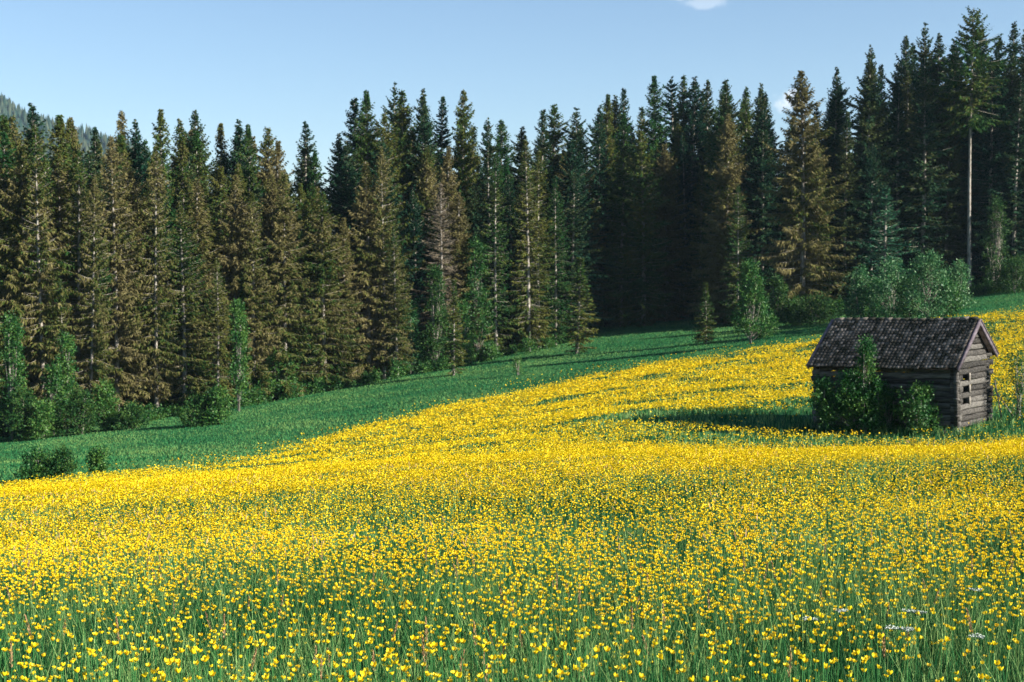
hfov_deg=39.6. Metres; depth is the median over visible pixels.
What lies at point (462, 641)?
buttercup
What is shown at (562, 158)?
spruce tree
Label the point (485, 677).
seeding stalk
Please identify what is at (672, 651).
buttercup
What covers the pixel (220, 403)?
shrub
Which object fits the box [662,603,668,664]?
seeding stalk
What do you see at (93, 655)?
buttercup
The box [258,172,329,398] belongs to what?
spruce tree
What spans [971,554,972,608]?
seeding stalk
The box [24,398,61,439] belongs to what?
shrub
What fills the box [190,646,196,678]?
buttercup
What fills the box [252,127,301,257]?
spruce tree
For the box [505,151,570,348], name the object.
spruce tree
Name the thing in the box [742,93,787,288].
spruce tree
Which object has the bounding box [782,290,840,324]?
shrub
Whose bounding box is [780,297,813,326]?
shrub
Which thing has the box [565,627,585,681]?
buttercup
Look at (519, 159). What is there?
spruce tree
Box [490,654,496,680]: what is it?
buttercup
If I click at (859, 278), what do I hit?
shrub
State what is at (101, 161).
spruce tree
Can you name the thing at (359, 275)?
spruce tree
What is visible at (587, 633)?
buttercup
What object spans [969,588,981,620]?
umbel flower
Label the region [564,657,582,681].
buttercup
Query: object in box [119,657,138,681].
buttercup
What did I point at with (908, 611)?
umbel flower
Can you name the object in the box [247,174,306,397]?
spruce tree
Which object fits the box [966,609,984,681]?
seeding stalk
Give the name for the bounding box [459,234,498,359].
leafy tree
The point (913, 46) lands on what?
spruce tree
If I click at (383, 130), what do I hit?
spruce tree
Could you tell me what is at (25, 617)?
seeding stalk
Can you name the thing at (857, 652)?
buttercup
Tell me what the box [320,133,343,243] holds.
spruce tree
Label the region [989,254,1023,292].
shrub
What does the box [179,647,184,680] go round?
buttercup
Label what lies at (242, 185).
spruce tree
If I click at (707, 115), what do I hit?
spruce tree
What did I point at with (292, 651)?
buttercup
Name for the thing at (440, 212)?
spruce tree
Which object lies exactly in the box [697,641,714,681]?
buttercup
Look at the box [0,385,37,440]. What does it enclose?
shrub
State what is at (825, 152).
spruce tree
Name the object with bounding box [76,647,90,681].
buttercup
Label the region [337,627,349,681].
buttercup
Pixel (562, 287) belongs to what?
spruce tree
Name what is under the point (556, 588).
seeding stalk
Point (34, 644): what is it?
buttercup
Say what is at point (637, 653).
buttercup
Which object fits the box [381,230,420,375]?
spruce tree
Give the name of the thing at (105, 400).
shrub
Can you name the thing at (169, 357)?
spruce tree
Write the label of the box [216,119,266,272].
spruce tree
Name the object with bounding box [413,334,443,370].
shrub
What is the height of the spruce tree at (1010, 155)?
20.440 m
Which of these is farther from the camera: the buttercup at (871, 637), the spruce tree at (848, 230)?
the spruce tree at (848, 230)
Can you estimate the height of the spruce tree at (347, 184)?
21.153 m
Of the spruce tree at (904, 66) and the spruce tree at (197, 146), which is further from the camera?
the spruce tree at (904, 66)
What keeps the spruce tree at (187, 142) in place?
on the meadow ground at (782, 422)
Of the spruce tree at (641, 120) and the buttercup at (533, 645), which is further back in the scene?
the spruce tree at (641, 120)
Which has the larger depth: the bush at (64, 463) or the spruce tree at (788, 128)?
the spruce tree at (788, 128)
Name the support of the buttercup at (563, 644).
on the meadow ground at (782, 422)
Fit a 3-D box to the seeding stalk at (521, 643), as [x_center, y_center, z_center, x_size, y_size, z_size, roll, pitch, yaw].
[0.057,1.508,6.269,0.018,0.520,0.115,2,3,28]
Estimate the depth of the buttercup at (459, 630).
5.47 m
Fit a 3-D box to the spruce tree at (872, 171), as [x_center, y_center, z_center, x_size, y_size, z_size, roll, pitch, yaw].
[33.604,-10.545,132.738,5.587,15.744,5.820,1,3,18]
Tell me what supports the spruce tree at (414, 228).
on the meadow ground at (782, 422)
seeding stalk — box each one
[9,640,13,676]
[24,614,41,672]
[115,616,122,674]
[205,612,219,657]
[222,612,225,638]
[250,648,256,675]
[266,594,283,667]
[311,645,316,681]
[319,653,322,681]
[380,619,398,679]
[421,638,425,666]
[424,615,428,664]
[459,650,464,671]
[473,620,477,666]
[481,651,485,681]
[484,664,487,680]
[499,587,509,618]
[519,628,527,680]
[556,572,557,622]
[577,584,580,636]
[630,606,633,651]
[642,636,652,667]
[647,573,654,634]
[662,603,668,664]
[707,587,710,650]
[787,648,791,681]
[882,634,885,681]
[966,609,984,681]
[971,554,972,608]
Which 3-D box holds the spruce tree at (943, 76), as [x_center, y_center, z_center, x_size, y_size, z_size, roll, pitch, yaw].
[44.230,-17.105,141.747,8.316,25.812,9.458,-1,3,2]
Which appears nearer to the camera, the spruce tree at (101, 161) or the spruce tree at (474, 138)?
the spruce tree at (101, 161)
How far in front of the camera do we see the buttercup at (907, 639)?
5.38 m
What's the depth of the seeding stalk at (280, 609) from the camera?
6.72 m
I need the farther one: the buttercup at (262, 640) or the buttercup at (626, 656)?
the buttercup at (262, 640)
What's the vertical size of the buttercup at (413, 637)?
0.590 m
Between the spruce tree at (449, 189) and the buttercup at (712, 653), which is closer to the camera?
the buttercup at (712, 653)
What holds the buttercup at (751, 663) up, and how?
on the meadow ground at (782, 422)
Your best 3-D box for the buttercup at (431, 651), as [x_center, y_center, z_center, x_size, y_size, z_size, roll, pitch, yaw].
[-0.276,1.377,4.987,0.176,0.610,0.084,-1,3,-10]
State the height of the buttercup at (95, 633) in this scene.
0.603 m
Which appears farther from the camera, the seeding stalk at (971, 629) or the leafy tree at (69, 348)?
the leafy tree at (69, 348)
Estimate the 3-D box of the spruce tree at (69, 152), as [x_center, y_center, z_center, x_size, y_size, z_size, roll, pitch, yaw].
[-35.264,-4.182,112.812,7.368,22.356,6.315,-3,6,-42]
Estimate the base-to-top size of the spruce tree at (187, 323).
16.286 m
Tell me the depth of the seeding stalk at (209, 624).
6.76 m
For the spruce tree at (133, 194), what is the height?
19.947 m
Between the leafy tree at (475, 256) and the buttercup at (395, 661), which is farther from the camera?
the leafy tree at (475, 256)
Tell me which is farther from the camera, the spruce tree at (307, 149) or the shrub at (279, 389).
the spruce tree at (307, 149)
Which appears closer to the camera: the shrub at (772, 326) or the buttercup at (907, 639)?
the buttercup at (907, 639)
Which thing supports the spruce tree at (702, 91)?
on the meadow ground at (782, 422)
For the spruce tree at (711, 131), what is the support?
on the meadow ground at (782, 422)
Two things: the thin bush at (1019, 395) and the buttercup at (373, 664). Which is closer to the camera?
the buttercup at (373, 664)
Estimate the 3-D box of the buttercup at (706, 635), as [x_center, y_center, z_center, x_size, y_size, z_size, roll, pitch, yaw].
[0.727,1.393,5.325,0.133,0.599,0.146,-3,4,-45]
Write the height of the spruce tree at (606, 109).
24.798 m
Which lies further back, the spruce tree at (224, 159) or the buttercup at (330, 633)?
the spruce tree at (224, 159)
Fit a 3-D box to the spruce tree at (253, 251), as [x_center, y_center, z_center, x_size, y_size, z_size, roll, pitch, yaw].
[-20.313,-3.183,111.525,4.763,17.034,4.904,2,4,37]
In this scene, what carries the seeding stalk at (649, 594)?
on the meadow ground at (782, 422)
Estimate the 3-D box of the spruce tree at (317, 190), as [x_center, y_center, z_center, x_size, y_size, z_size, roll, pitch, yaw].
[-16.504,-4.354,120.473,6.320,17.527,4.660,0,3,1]
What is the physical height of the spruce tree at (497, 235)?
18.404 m
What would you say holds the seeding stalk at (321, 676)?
on the meadow ground at (782, 422)
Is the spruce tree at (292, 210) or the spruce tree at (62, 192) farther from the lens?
the spruce tree at (292, 210)
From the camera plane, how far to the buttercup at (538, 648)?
5.01 m
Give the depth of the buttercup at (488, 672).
4.84 m
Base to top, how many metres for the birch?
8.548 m
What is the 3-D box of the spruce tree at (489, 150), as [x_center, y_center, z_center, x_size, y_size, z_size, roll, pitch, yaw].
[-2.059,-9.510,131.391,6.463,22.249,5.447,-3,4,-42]
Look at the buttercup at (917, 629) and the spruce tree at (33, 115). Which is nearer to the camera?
the buttercup at (917, 629)
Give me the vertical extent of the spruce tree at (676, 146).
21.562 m
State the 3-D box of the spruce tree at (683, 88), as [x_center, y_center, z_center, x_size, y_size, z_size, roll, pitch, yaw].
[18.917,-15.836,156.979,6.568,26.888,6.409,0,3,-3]
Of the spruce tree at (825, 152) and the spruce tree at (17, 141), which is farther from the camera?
the spruce tree at (825, 152)
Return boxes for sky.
[0,0,1023,205]
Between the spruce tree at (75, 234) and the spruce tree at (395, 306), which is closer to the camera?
the spruce tree at (75, 234)
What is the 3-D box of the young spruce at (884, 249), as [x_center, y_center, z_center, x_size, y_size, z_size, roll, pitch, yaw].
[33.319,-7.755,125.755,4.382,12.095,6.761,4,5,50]
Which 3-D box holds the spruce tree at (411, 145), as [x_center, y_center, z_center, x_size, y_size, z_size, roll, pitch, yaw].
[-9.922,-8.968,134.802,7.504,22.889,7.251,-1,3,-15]
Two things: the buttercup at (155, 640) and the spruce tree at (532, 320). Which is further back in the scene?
the spruce tree at (532, 320)
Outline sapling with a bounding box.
[510,354,525,375]
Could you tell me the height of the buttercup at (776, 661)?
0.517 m
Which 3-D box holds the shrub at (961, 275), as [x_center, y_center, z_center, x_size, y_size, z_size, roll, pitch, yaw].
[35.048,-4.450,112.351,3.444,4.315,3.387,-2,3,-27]
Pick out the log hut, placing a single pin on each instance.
(947, 356)
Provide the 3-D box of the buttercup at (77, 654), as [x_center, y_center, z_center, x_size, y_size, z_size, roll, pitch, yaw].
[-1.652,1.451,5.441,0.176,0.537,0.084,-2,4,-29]
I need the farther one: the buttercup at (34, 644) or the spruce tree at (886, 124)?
the spruce tree at (886, 124)
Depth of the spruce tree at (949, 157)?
136.95 m
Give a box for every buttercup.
[0,648,6,681]
[14,648,31,681]
[22,641,26,674]
[31,642,37,679]
[74,652,80,681]
[74,667,79,681]
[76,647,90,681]
[81,648,95,681]
[90,653,97,681]
[92,632,98,681]
[98,647,121,681]
[104,651,122,679]
[106,658,111,681]
[111,641,116,681]
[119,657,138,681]
[123,633,140,681]
[131,646,136,681]
[146,638,157,681]
[148,636,164,667]
[164,658,170,681]
[170,657,188,678]
[175,659,180,681]
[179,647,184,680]
[189,648,195,681]
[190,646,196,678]
[194,660,198,681]
[196,648,202,681]
[201,656,215,681]
[209,670,215,681]
[210,639,215,681]
[213,644,230,679]
[244,645,248,681]
[260,638,264,680]
[262,641,270,681]
[269,646,279,681]
[278,655,283,681]
[279,648,294,681]
[310,639,319,681]
[313,660,317,681]
[316,654,321,681]
[325,650,330,681]
[327,662,338,681]
[328,631,345,681]
[332,634,337,680]
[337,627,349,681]
[338,652,342,678]
[346,652,352,681]
[348,634,354,680]
[356,651,361,668]
[363,655,367,681]
[370,661,376,681]
[384,653,389,681]
[386,647,403,681]
[393,659,399,681]
[401,665,407,681]
[410,635,427,681]
[426,642,432,681]
[428,649,433,681]
[433,641,446,681]
[438,636,441,680]
[438,636,445,681]
[440,641,452,681]
[449,638,465,677]
[455,672,461,681]
[456,627,461,681]
[473,648,488,681]
[474,635,486,681]
[480,644,497,681]
[485,669,490,681]
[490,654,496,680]
[494,639,502,681]
[498,658,515,681]
[499,654,505,678]
[521,643,535,679]
[529,646,540,681]
[537,642,546,681]
[557,669,563,681]
[561,641,566,677]
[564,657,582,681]
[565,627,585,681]
[568,632,589,681]
[573,664,578,681]
[592,654,597,681]
[604,646,610,681]
[624,654,628,681]
[635,652,650,681]
[635,660,640,681]
[650,641,657,681]
[670,640,682,681]
[670,650,678,681]
[678,660,682,681]
[696,633,709,681]
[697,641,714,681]
[700,650,715,681]
[702,631,715,677]
[708,647,716,681]
[713,640,731,681]
[718,644,725,676]
[749,661,754,681]
[751,632,767,681]
[761,659,779,680]
[771,653,779,681]
[783,662,788,681]
[794,649,799,677]
[799,654,815,681]
[802,657,811,681]
[807,639,814,680]
[809,648,832,681]
[815,648,824,681]
[820,644,839,681]
[824,631,841,681]
[824,662,829,681]
[849,657,867,681]
[853,649,859,678]
[853,659,856,681]
[865,655,869,681]
[870,635,874,680]
[872,624,880,679]
[872,653,877,681]
[878,632,883,681]
[905,626,919,681]
[905,637,911,681]
[939,639,942,662]
[945,636,952,681]
[947,626,954,681]
[988,642,991,681]
[988,645,1011,681]
[991,641,997,681]
[994,660,1000,681]
[997,666,1003,681]
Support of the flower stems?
on the meadow ground at (782, 422)
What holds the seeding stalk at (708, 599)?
on the meadow ground at (782, 422)
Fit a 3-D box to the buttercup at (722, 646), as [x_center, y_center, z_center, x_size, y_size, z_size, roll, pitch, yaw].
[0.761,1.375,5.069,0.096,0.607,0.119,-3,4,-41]
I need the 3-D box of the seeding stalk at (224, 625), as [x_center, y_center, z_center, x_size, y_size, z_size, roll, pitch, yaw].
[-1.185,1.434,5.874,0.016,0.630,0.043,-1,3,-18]
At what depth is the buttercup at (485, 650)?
5.27 m
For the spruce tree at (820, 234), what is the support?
on the meadow ground at (782, 422)
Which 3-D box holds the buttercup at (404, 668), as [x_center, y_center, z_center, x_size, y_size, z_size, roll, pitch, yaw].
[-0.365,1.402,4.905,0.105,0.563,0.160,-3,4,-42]
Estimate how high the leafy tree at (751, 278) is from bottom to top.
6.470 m
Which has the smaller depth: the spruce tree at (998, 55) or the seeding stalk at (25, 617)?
the seeding stalk at (25, 617)
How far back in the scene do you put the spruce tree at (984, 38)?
145.89 m
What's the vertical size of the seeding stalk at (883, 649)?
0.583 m
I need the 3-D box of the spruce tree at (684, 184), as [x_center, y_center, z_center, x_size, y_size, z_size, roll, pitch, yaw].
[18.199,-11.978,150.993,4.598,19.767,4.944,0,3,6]
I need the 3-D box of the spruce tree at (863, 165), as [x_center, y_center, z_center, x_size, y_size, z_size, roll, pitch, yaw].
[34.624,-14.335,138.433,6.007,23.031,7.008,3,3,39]
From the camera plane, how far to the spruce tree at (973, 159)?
143.47 m
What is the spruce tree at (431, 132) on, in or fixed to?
on the meadow ground at (782, 422)
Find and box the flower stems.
[0,503,1023,681]
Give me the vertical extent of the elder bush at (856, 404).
3.462 m
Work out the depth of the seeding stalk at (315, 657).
5.92 m
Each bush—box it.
[12,444,54,481]
[39,443,82,480]
[84,443,111,475]
[804,333,895,434]
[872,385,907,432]
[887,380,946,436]
[1000,346,1023,418]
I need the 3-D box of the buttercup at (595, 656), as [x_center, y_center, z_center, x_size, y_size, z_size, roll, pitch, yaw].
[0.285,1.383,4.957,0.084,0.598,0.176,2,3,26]
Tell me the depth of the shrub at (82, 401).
95.43 m
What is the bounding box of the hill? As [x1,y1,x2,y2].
[0,107,166,191]
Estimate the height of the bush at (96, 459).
1.402 m
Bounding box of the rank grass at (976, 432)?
[788,409,1017,437]
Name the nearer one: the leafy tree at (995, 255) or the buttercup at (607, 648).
the buttercup at (607, 648)
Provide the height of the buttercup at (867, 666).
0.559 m
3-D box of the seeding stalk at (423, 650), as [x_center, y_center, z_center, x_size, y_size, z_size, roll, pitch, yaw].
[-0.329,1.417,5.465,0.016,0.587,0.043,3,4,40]
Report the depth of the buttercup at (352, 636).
5.30 m
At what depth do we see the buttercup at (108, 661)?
5.27 m
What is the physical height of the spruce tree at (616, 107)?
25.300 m
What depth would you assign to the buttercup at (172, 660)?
5.35 m
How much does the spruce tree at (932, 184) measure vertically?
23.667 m
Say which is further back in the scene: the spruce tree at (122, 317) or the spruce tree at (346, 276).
the spruce tree at (346, 276)
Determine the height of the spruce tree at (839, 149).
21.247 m
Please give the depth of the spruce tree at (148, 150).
123.48 m
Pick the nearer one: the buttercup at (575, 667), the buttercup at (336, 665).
the buttercup at (336, 665)
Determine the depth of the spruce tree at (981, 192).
140.71 m
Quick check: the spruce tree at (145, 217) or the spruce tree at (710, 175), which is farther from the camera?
the spruce tree at (710, 175)
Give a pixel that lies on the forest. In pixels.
(5, 103)
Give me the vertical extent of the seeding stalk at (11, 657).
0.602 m
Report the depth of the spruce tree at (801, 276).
127.16 m
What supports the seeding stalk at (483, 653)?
on the meadow ground at (782, 422)
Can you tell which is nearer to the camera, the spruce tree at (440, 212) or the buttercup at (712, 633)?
the buttercup at (712, 633)
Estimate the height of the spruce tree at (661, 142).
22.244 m
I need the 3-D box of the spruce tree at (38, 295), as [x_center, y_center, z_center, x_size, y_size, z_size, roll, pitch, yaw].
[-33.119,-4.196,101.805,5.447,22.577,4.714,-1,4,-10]
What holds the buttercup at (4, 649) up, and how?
on the meadow ground at (782, 422)
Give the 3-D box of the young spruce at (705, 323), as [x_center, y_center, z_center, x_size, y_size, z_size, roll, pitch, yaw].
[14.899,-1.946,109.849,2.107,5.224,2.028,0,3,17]
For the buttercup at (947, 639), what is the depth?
5.48 m
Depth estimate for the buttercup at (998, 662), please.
5.56 m
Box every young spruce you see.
[438,279,468,375]
[559,257,599,353]
[691,282,716,343]
[850,186,925,304]
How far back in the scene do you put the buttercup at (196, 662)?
5.53 m
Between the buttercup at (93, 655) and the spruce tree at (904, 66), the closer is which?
the buttercup at (93, 655)
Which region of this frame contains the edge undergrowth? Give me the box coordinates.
[0,275,1023,437]
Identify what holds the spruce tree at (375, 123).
on the meadow ground at (782, 422)
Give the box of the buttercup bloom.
[0,305,1023,681]
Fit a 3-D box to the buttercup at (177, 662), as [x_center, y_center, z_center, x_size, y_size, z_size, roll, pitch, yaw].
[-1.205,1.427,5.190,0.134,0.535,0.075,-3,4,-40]
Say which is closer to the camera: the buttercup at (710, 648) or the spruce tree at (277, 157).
the buttercup at (710, 648)
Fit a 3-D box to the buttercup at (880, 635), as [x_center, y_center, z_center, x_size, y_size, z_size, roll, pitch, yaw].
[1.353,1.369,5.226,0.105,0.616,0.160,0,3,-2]
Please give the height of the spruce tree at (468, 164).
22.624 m
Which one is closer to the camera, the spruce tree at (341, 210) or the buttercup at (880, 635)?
the buttercup at (880, 635)
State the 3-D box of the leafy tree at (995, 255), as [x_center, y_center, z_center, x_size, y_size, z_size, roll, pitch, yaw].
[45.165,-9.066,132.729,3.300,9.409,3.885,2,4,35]
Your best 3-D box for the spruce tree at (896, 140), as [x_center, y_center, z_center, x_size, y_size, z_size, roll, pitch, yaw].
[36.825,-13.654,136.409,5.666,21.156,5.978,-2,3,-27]
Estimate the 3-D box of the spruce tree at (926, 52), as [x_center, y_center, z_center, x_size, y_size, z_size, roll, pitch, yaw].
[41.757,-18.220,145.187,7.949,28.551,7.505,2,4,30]
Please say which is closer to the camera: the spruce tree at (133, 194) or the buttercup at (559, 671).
the buttercup at (559, 671)
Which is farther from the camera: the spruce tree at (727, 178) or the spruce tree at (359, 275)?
the spruce tree at (727, 178)
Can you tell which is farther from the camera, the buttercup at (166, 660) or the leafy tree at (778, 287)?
the leafy tree at (778, 287)
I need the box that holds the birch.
[224,297,253,411]
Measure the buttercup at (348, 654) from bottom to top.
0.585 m
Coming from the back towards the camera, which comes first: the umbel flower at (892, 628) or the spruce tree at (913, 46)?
the spruce tree at (913, 46)
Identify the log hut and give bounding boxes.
[806,316,998,433]
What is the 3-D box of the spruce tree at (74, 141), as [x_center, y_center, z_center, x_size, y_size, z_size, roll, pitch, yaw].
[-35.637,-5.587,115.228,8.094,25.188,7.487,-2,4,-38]
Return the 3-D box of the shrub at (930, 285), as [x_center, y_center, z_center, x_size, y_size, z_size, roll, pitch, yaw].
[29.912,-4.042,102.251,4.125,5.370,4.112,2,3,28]
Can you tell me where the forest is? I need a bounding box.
[0,92,208,190]
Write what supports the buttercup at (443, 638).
on the meadow ground at (782, 422)
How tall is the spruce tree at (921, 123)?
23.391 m
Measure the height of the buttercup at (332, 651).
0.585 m
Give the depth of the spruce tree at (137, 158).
113.71 m
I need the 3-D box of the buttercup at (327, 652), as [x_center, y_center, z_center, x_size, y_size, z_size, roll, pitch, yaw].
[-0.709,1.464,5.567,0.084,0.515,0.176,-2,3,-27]
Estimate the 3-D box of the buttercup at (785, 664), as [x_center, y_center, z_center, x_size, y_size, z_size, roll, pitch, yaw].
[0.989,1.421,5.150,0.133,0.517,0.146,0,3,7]
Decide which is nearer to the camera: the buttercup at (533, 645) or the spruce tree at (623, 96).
the buttercup at (533, 645)
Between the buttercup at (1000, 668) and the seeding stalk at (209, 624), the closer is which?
the buttercup at (1000, 668)
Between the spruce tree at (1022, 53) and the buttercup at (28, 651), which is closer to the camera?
the buttercup at (28, 651)
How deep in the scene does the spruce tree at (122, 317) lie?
104.21 m
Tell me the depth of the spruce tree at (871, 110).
134.64 m
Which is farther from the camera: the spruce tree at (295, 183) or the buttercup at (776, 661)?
the spruce tree at (295, 183)
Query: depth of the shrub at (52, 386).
97.36 m
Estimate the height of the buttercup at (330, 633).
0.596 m
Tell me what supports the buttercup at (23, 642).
on the meadow ground at (782, 422)
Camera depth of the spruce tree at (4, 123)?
108.93 m
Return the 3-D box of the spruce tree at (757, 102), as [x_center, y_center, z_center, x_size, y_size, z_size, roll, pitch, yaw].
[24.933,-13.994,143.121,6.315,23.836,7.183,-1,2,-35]
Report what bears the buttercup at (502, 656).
on the meadow ground at (782, 422)
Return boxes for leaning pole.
[994,380,1013,417]
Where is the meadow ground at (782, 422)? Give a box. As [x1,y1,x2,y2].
[0,284,1023,574]
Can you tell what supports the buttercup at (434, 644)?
on the meadow ground at (782, 422)
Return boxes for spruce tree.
[0,115,28,283]
[0,131,33,382]
[0,138,38,435]
[0,143,81,436]
[6,115,27,191]
[17,123,87,403]
[18,103,52,213]
[21,128,42,162]
[25,153,82,338]
[33,149,97,408]
[39,149,111,385]
[45,114,85,368]
[49,279,84,428]
[51,117,83,171]
[60,150,132,401]
[63,147,77,242]
[69,174,123,416]
[76,140,84,202]
[81,127,111,270]
[83,136,164,413]
[86,160,200,410]
[91,141,108,198]
[99,135,145,345]
[99,165,147,406]
[105,110,149,219]
[124,119,151,262]
[128,144,192,407]
[137,165,170,404]
[139,141,150,187]
[145,108,177,300]
[145,205,231,404]
[148,184,203,407]
[159,135,211,397]
[164,179,232,403]
[167,118,186,223]
[168,130,205,208]
[170,109,226,254]
[173,156,211,304]
[186,130,225,349]
[201,166,242,369]
[201,257,236,400]
[205,174,280,395]
[206,123,231,228]
[213,153,233,295]
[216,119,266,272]
[223,191,283,401]
[224,163,260,333]
[235,124,265,258]
[245,136,259,193]
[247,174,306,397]
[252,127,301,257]
[257,140,299,376]
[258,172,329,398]
[278,175,295,303]
[286,172,297,263]
[289,183,331,391]
[290,121,332,233]
[290,182,354,386]
[292,153,311,211]
[296,191,369,392]
[303,150,333,230]
[303,186,336,341]
[317,218,363,386]
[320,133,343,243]
[324,97,369,228]
[324,141,386,367]
[329,152,360,247]
[338,161,403,380]
[350,90,380,229]
[353,136,423,375]
[359,112,426,340]
[359,146,413,378]
[370,119,397,211]
[381,82,411,180]
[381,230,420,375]
[386,90,435,281]
[392,126,417,198]
[401,88,451,287]
[401,187,438,341]
[403,147,456,361]
[410,183,469,357]
[416,111,437,167]
[419,192,489,360]
[425,150,465,242]
[429,97,457,200]
[433,146,466,277]
[445,89,486,241]
[446,183,513,352]
[453,130,473,242]
[468,126,490,217]
[469,154,486,236]
[473,117,509,311]
[474,153,525,354]
[479,153,505,264]
[482,119,534,302]
[487,174,533,346]
[490,163,520,346]
[500,126,558,339]
[501,140,558,349]
[504,170,551,337]
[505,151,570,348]
[524,109,564,311]
[531,103,605,305]
[536,178,576,341]
[540,141,612,333]
[549,149,594,333]
[550,107,632,305]
[553,172,594,327]
[579,149,615,324]
[584,105,616,326]
[588,94,624,324]
[593,113,646,326]
[602,130,679,326]
[607,119,633,304]
[608,95,635,244]
[612,87,646,310]
[623,75,681,309]
[628,123,637,150]
[630,143,706,321]
[631,106,661,261]
[655,121,668,236]
[656,76,684,167]
[666,74,699,226]
[667,122,696,285]
[668,135,699,315]
[669,76,714,307]
[687,94,743,315]
[687,109,718,250]
[687,113,761,323]
[688,88,710,154]
[690,80,714,215]
[691,79,752,289]
[693,81,744,268]
[716,185,755,325]
[730,86,754,224]
[732,100,753,160]
[736,110,789,311]
[740,170,773,307]
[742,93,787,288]
[743,83,781,251]
[747,70,853,312]
[764,144,799,306]
[770,117,799,275]
[784,174,799,283]
[791,163,833,295]
[798,107,829,210]
[805,144,836,316]
[807,145,846,294]
[818,83,856,237]
[819,101,849,212]
[820,110,855,279]
[821,67,857,290]
[825,111,868,307]
[826,61,908,289]
[840,144,897,295]
[846,93,886,260]
[850,45,879,145]
[872,109,911,260]
[875,64,895,204]
[878,87,921,294]
[881,70,930,276]
[883,35,922,217]
[884,62,900,190]
[891,56,960,297]
[909,43,919,163]
[909,69,941,234]
[910,22,936,124]
[911,79,962,291]
[925,104,974,279]
[927,33,962,214]
[927,54,987,284]
[933,39,982,280]
[950,57,1023,282]
[960,73,1002,283]
[960,112,980,238]
[963,67,984,285]
[970,26,996,155]
[972,37,1021,278]
[972,57,1023,285]
[985,79,1023,288]
[999,21,1023,204]
[1009,29,1023,120]
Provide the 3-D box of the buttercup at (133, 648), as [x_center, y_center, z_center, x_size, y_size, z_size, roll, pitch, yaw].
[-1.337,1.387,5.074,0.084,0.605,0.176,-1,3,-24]
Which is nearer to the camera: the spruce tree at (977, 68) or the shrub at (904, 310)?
the shrub at (904, 310)
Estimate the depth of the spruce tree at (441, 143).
133.99 m
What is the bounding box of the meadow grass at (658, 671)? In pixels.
[0,309,1023,681]
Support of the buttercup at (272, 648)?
on the meadow ground at (782, 422)
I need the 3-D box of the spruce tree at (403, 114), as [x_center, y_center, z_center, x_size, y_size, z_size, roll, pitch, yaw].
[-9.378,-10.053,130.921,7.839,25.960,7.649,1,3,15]
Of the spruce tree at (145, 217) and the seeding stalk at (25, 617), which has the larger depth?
the spruce tree at (145, 217)
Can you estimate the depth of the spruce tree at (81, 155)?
117.50 m
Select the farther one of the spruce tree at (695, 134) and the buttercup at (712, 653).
the spruce tree at (695, 134)
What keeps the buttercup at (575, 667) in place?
on the meadow ground at (782, 422)
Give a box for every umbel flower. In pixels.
[803,616,817,674]
[833,608,847,663]
[884,625,899,676]
[901,626,914,669]
[902,608,917,642]
[911,610,926,662]
[967,633,984,680]
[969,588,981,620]
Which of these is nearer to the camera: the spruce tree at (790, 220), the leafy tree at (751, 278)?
the leafy tree at (751, 278)
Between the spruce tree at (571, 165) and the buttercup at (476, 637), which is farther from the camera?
the spruce tree at (571, 165)
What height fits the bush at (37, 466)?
1.529 m
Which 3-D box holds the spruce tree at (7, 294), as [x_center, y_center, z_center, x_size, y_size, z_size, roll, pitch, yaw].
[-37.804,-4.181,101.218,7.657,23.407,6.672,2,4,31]
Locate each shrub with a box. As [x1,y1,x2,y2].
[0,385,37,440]
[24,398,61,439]
[39,360,71,435]
[63,382,103,434]
[87,378,121,431]
[113,400,151,429]
[175,393,214,427]
[195,382,238,426]
[245,370,273,402]
[261,348,301,400]
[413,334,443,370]
[745,308,781,337]
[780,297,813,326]
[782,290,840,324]
[838,264,871,317]
[856,277,892,317]
[862,253,920,317]
[888,270,926,317]
[899,248,957,317]
[923,272,966,316]
[946,258,980,309]
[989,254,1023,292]
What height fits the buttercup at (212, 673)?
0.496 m
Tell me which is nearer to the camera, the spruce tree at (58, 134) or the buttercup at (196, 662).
the buttercup at (196, 662)
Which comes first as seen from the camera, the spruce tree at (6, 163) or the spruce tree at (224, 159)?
the spruce tree at (6, 163)
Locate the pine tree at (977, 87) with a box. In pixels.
[921,5,1015,291]
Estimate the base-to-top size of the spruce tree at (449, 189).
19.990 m
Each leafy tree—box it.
[0,310,30,439]
[54,331,81,433]
[399,299,426,373]
[417,263,452,362]
[444,298,477,356]
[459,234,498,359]
[730,259,775,343]
[765,273,792,326]
[975,194,1013,287]
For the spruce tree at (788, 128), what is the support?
on the meadow ground at (782, 422)
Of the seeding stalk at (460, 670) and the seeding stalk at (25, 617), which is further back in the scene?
the seeding stalk at (25, 617)
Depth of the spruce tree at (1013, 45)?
141.74 m
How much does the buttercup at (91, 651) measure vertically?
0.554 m
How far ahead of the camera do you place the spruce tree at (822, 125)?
147.71 m
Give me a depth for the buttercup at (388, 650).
5.03 m
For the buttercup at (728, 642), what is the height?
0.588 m
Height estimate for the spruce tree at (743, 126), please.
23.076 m
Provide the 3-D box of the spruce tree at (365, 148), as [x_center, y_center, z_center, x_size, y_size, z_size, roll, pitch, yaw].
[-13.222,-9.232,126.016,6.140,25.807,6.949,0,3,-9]
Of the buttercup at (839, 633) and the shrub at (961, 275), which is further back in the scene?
the shrub at (961, 275)
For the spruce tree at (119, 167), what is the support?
on the meadow ground at (782, 422)

